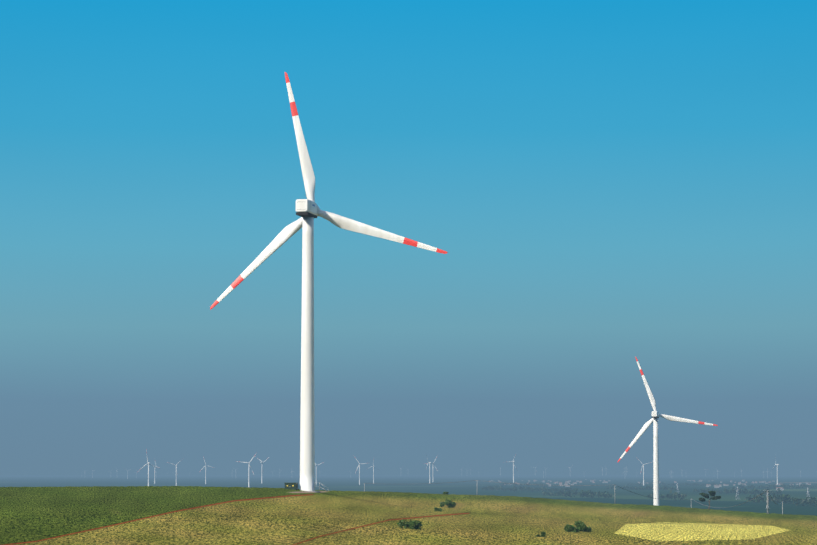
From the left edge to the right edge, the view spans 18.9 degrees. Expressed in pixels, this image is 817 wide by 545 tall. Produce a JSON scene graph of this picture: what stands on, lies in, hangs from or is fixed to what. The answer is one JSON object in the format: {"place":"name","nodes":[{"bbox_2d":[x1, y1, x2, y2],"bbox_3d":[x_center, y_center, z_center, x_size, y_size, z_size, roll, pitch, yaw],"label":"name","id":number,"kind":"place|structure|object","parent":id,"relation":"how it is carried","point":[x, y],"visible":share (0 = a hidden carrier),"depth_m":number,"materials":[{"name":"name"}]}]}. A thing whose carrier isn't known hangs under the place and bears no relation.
{"place":"outdoors","nodes":[
{"label":"outdoors","id":0,"kind":"place"},
{"bbox_2d":[0,486,816,544],"bbox_3d":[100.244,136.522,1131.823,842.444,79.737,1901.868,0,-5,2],"label":"grassy hill","id":1,"kind":"structure","parent":0,"point":[140,515],"depth_m":548.15,"materials":[{"name":"green plant"}]},
{"bbox_2d":[285,483,297,489],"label":"vehicle","id":2,"kind":"object","parent":1,"relation":"on","point":[292,486],"visible":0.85,"depth_m":689.15,"materials":[{"name":"green"}]},
{"bbox_2d":[210,72,447,492],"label":"wind turbine","id":3,"kind":"object","parent":1,"relation":"on","point":[308,210],"visible":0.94,"depth_m":695.03,"materials":[{"name":"white metal"}]},
{"bbox_2d":[397,491,591,536],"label":"bushes","id":4,"kind":"object","parent":1,"relation":"on","point":[579,525],"visible":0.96,"depth_m":574.61,"materials":[{"name":"green plant"}]},
{"bbox_2d":[618,357,717,505],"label":"wind turbine","id":5,"kind":"object","parent":1,"relation":"on","point":[656,415],"visible":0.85,"depth_m":1634.31,"materials":[{"name":"white metal"}]},
{"bbox_2d":[699,491,720,508],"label":"lone tree","id":6,"kind":"object","parent":1,"relation":"on","point":[711,494],"visible":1,"depth_m":1323.64,"materials":[{"name":"green plant"}]},
{"bbox_2d":[0,475,816,515],"bbox_3d":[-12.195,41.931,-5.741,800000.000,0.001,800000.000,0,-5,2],"label":"distant plain","id":7,"kind":"structure","parent":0,"point":[413,484],"depth_m":10707.64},
{"bbox_2d":[140,450,157,485],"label":"wind turbine","id":8,"kind":"object","parent":7,"relation":"on","point":[148,463],"visible":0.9,"depth_m":7062.37,"materials":[{"name":"white metal"}]},
{"bbox_2d":[167,462,178,485],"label":"wind turbine","id":9,"kind":"object","parent":7,"relation":"on","point":[176,471],"visible":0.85,"depth_m":9426.32,"materials":[{"name":"white metal"}]},
{"bbox_2d":[200,456,214,483],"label":"wind turbine","id":10,"kind":"object","parent":7,"relation":"on","point":[205,470],"visible":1,"depth_m":10487.20,"materials":[{"name":"white metal"}]},
{"bbox_2d":[236,453,256,486],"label":"wind turbine","id":11,"kind":"object","parent":7,"relation":"on","point":[249,467],"visible":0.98,"depth_m":7459.41,"materials":[{"name":"white metal"}]},
{"bbox_2d":[353,455,366,484],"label":"wind turbine","id":12,"kind":"object","parent":7,"relation":"on","point":[359,469],"visible":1,"depth_m":9467.08,"materials":[{"name":"white metal"}]},
{"bbox_2d":[366,459,379,482],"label":"wind turbine","id":13,"kind":"object","parent":7,"relation":"on","point":[373,470],"visible":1,"depth_m":11361.41,"materials":[{"name":"white metal"}]},
{"bbox_2d":[426,455,434,482],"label":"wind turbine","id":14,"kind":"object","parent":7,"relation":"on","point":[429,463],"visible":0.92,"depth_m":9467.82,"materials":[{"name":"white metal"}]},
{"bbox_2d":[84,475,816,505],"bbox_3d":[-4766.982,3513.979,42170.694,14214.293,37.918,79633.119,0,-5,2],"label":"tree belts","id":15,"kind":"object","parent":7,"relation":"on","point":[786,497],"visible":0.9,"depth_m":5343.39,"materials":[{"name":"green plant"}]},
{"bbox_2d":[509,455,517,482],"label":"wind turbine","id":16,"kind":"object","parent":7,"relation":"on","point":[513,461],"visible":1,"depth_m":9459.52,"materials":[{"name":"white metal"}]},
{"bbox_2d":[636,457,651,485],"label":"wind turbine","id":17,"kind":"object","parent":7,"relation":"on","point":[643,470],"visible":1,"depth_m":9424.07,"materials":[{"name":"white metal"}]},
{"bbox_2d":[772,464,778,484],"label":"wind turbine","id":18,"kind":"object","parent":7,"relation":"on","point":[777,472],"visible":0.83,"depth_m":9057.96,"materials":[{"name":"white metal"}]},
{"bbox_2d":[0,0,816,474],"label":"sky","id":19,"kind":"structure","parent":0,"point":[604,185],"materials":[{"name":"blue"}]},
{"bbox_2d":[364,480,816,513],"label":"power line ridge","id":20,"kind":"structure","parent":0,"point":[767,507],"depth_m":1474.04,"materials":[{"name":"green plant"}]},
{"bbox_2d":[490,478,810,490],"bbox_3d":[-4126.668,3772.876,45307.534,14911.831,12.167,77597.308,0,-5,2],"label":"village houses","id":21,"kind":"structure","parent":0,"point":[717,486],"depth_m":11529.03,"materials":[{"name":"grey"}]}
]}

